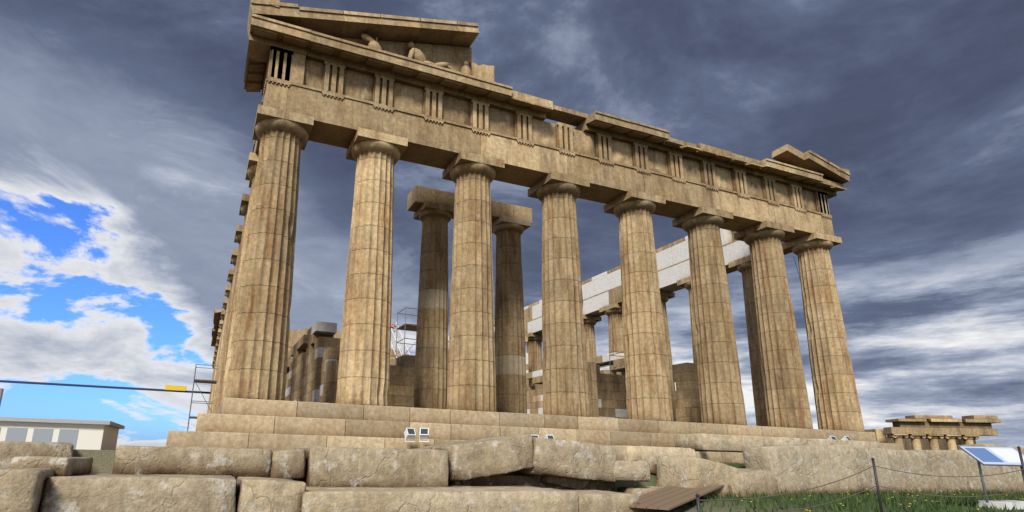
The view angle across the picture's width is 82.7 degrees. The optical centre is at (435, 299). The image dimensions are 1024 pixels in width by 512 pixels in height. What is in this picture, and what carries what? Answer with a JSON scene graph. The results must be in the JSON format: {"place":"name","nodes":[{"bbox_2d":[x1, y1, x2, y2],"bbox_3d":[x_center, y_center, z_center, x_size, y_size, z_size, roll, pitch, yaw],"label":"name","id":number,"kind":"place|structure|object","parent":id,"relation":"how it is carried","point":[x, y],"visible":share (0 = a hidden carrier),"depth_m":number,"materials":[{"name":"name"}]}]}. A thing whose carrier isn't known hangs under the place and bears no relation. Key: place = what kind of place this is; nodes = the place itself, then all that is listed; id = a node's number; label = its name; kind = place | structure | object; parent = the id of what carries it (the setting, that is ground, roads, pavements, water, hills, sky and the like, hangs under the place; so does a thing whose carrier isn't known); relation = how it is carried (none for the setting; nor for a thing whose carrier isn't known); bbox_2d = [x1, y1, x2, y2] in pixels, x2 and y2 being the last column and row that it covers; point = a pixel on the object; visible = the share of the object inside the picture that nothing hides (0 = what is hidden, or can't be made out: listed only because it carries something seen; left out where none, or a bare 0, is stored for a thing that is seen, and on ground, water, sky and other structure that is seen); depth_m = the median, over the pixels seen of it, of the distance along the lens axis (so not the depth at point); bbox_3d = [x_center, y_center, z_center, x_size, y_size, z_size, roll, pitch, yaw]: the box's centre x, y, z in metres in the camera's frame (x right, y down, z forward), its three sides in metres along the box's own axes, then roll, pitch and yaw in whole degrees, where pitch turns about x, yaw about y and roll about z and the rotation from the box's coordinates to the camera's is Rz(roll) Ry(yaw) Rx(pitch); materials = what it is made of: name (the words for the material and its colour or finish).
{"place":"outdoors","nodes":[
{"label":"outdoors","id":0,"kind":"place"},
{"bbox_2d":[0,0,1023,447],"label":"sky","id":1,"kind":"structure","parent":0,"point":[127,126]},
{"bbox_2d":[73,449,1023,511],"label":"ground","id":2,"kind":"structure","parent":0,"point":[103,461],"depth_m":13.06,"materials":[{"name":"green plant"}]},
{"bbox_2d":[0,433,1023,511],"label":"blocks","id":3,"kind":"structure","parent":2,"relation":"on","point":[559,476],"depth_m":12.25,"materials":[{"name":"beige stone"}]},
{"bbox_2d":[404,428,850,441],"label":"floodlights","id":4,"kind":"object","parent":2,"relation":"on","point":[409,433],"visible":0.33,"depth_m":18.01,"materials":[{"name":"white paint"}]},
{"bbox_2d":[629,485,723,509],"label":"planks","id":5,"kind":"object","parent":2,"relation":"on","point":[669,497],"visible":0.6,"depth_m":13.42,"materials":[{"name":"brown wood"}]},
{"bbox_2d":[695,446,1023,511],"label":"fence","id":6,"kind":"object","parent":2,"relation":"on","point":[697,495],"visible":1,"depth_m":9.64,"materials":[{"name":"grey paint"}]},
{"bbox_2d":[958,446,1023,509],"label":"sign","id":7,"kind":"object","parent":2,"relation":"on","point":[996,456],"visible":0.95,"depth_m":13.11,"materials":[{"name":"grey"}]},
{"bbox_2d":[612,484,1023,511],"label":"grass","id":8,"kind":"structure","parent":0,"point":[849,502],"depth_m":13.83,"materials":[{"name":"green plant"}]},
{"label":"plateau","id":9,"kind":"structure","parent":0,"visible":0},
{"bbox_2d":[0,380,210,449],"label":"building","id":10,"kind":"structure","parent":9,"relation":"on","point":[90,434],"depth_m":33.12,"materials":[{"name":"white"}]},
{"bbox_2d":[187,307,624,430],"bbox_3d":[-0.593,6.192,38.956,29.459,8.981,15.748,7,-16,-21],"label":"scaffold","id":11,"kind":"object","parent":9,"relation":"on","point":[409,327],"visible":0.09,"depth_m":37.05,"materials":[{"name":"silver metal"}]},
{"bbox_2d":[166,397,901,463],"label":"steps","id":12,"kind":"structure","parent":9,"relation":"on","point":[258,423],"depth_m":19.55,"materials":[{"name":"stone"}]},
{"bbox_2d":[208,349,216,409],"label":"column","id":13,"kind":"structure","parent":12,"relation":"on","point":[215,352],"depth_m":70.44,"materials":[{"name":"stone"}]},
{"bbox_2d":[208,343,218,411],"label":"column","id":14,"kind":"structure","parent":12,"relation":"on","point":[216,346],"depth_m":66.48,"materials":[{"name":"stone"}]},
{"bbox_2d":[208,336,219,412],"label":"column","id":15,"kind":"structure","parent":12,"relation":"on","point":[218,339],"depth_m":62.57,"materials":[{"name":"stone"}]},
{"bbox_2d":[209,329,220,412],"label":"column","id":16,"kind":"structure","parent":12,"relation":"on","point":[219,332],"depth_m":58.77,"materials":[{"name":"stone"}]},
{"bbox_2d":[210,320,222,408],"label":"column","id":17,"kind":"structure","parent":12,"relation":"on","point":[220,324],"depth_m":54.89,"materials":[{"name":"stone"}]},
{"bbox_2d":[210,310,224,412],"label":"column","id":18,"kind":"structure","parent":12,"relation":"on","point":[222,314],"depth_m":51.02,"materials":[{"name":"stone"}]},
{"bbox_2d":[211,299,227,410],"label":"column","id":19,"kind":"structure","parent":12,"relation":"on","point":[225,301],"depth_m":47.17,"materials":[{"name":"stone"}]},
{"bbox_2d":[211,285,230,413],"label":"column","id":20,"kind":"structure","parent":12,"relation":"on","point":[227,290],"depth_m":43.27,"materials":[{"name":"stone"}]},
{"bbox_2d":[212,269,233,413],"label":"column","id":21,"kind":"structure","parent":12,"relation":"on","point":[230,275],"depth_m":39.40,"materials":[{"name":"stone"}]},
{"bbox_2d":[213,249,237,413],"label":"column","id":22,"kind":"structure","parent":12,"relation":"on","point":[234,257],"depth_m":35.31,"materials":[{"name":"stone"}]},
{"bbox_2d":[215,225,242,413],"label":"column","id":23,"kind":"structure","parent":12,"relation":"on","point":[238,233],"depth_m":31.62,"materials":[{"name":"stone"}]},
{"bbox_2d":[217,193,249,410],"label":"column","id":24,"kind":"structure","parent":12,"relation":"on","point":[243,210],"depth_m":27.60,"materials":[{"name":"stone"}]},
{"bbox_2d":[221,152,258,402],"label":"column","id":25,"kind":"structure","parent":12,"relation":"on","point":[251,167],"depth_m":23.88,"materials":[{"name":"stone"}]},
{"bbox_2d":[224,104,313,400],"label":"column","id":26,"kind":"structure","parent":12,"relation":"on","point":[257,369],"depth_m":19.83,"materials":[{"name":"stone"}]},
{"bbox_2d":[322,361,338,402],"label":"column","id":27,"kind":"structure","parent":12,"relation":"on","point":[330,384],"depth_m":24.71,"materials":[{"name":"stone"}]},
{"bbox_2d":[336,127,407,405],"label":"column","id":28,"kind":"structure","parent":12,"relation":"on","point":[364,366],"depth_m":21.15,"materials":[{"name":"stone"}]},
{"bbox_2d":[391,322,409,357],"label":"crane","id":29,"kind":"object","parent":12,"relation":"on","point":[393,325],"visible":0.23,"depth_m":56.95,"materials":[{"name":"white paint"}]},
{"bbox_2d":[413,201,453,408],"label":"column","id":30,"kind":"structure","parent":12,"relation":"on","point":[431,372],"depth_m":27.21,"materials":[{"name":"stone"}]},
{"bbox_2d":[442,151,504,411],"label":"column","id":31,"kind":"structure","parent":12,"relation":"on","point":[471,370],"depth_m":22.69,"materials":[{"name":"stone"}]},
{"bbox_2d":[285,320,699,421],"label":"ruined inner wall","id":32,"kind":"structure","parent":12,"relation":"on","point":[315,349],"depth_m":33.60,"materials":[{"name":"stone"}]},
{"bbox_2d":[491,215,530,413],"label":"column","id":33,"kind":"structure","parent":12,"relation":"on","point":[510,366],"depth_m":28.70,"materials":[{"name":"stone"}]},
{"bbox_2d":[527,333,542,389],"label":"column","id":34,"kind":"structure","parent":12,"relation":"on","point":[534,347],"depth_m":57.48,"materials":[{"name":"stone"}]},
{"bbox_2d":[528,171,590,416],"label":"column","id":35,"kind":"structure","parent":12,"relation":"on","point":[565,377],"depth_m":24.24,"materials":[{"name":"stone"}]},
{"bbox_2d":[583,314,601,358],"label":"column","id":36,"kind":"structure","parent":12,"relation":"on","point":[590,321],"depth_m":49.84,"materials":[{"name":"stone"}]},
{"bbox_2d":[587,363,598,416],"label":"column","id":37,"kind":"structure","parent":12,"relation":"on","point":[593,393],"depth_m":29.30,"materials":[{"name":"stone"}]},
{"bbox_2d":[599,303,623,369],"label":"column","id":38,"kind":"structure","parent":12,"relation":"on","point":[613,312],"depth_m":46.02,"materials":[{"name":"stone"}]},
{"bbox_2d":[604,189,672,420],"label":"column","id":39,"kind":"structure","parent":12,"relation":"on","point":[648,394],"depth_m":25.79,"materials":[{"name":"stone"}]},
{"bbox_2d":[660,290,676,421],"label":"column","id":40,"kind":"structure","parent":12,"relation":"on","point":[666,296],"depth_m":41.61,"materials":[{"name":"stone"}]},
{"bbox_2d":[677,276,696,362],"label":"column","id":41,"kind":"structure","parent":12,"relation":"on","point":[685,282],"depth_m":38.78,"materials":[{"name":"stone"}]},
{"bbox_2d":[690,407,701,422],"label":"column","id":42,"kind":"structure","parent":12,"relation":"on","point":[695,413],"depth_m":32.28,"materials":[{"name":"stone"}]},
{"bbox_2d":[672,206,746,424],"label":"column","id":43,"kind":"structure","parent":12,"relation":"on","point":[720,388],"depth_m":27.34,"materials":[{"name":"stone"}]},
{"bbox_2d":[728,255,767,425],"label":"column","id":44,"kind":"structure","parent":12,"relation":"on","point":[743,265],"depth_m":34.06,"materials":[{"name":"stone"}]},
{"bbox_2d":[211,0,849,364],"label":"entablature","id":45,"kind":"structure","parent":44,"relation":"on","point":[335,76],"depth_m":25.09,"materials":[{"name":"stone"}]},
{"bbox_2d":[361,33,471,74],"bbox_3d":[-0.725,-10.007,23.954,5.048,1.398,0.854,7,-16,-21],"label":"sculpture","id":46,"kind":"object","parent":45,"relation":"attached to","point":[416,54],"visible":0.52,"depth_m":23.65,"materials":[{"name":"stone"}]},
{"bbox_2d":[734,220,812,428],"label":"column","id":47,"kind":"structure","parent":12,"relation":"on","point":[785,393],"depth_m":28.89,"materials":[{"name":"stone"}]},
{"bbox_2d":[782,232,864,431],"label":"column","id":48,"kind":"structure","parent":12,"relation":"on","point":[837,403],"depth_m":30.21,"materials":[{"name":"stone"}]},
{"bbox_2d":[865,415,1001,449],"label":"stone ruins","id":49,"kind":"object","parent":9,"relation":"on","point":[929,432],"visible":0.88,"depth_m":47.70,"materials":[{"name":"stone"}]}
]}

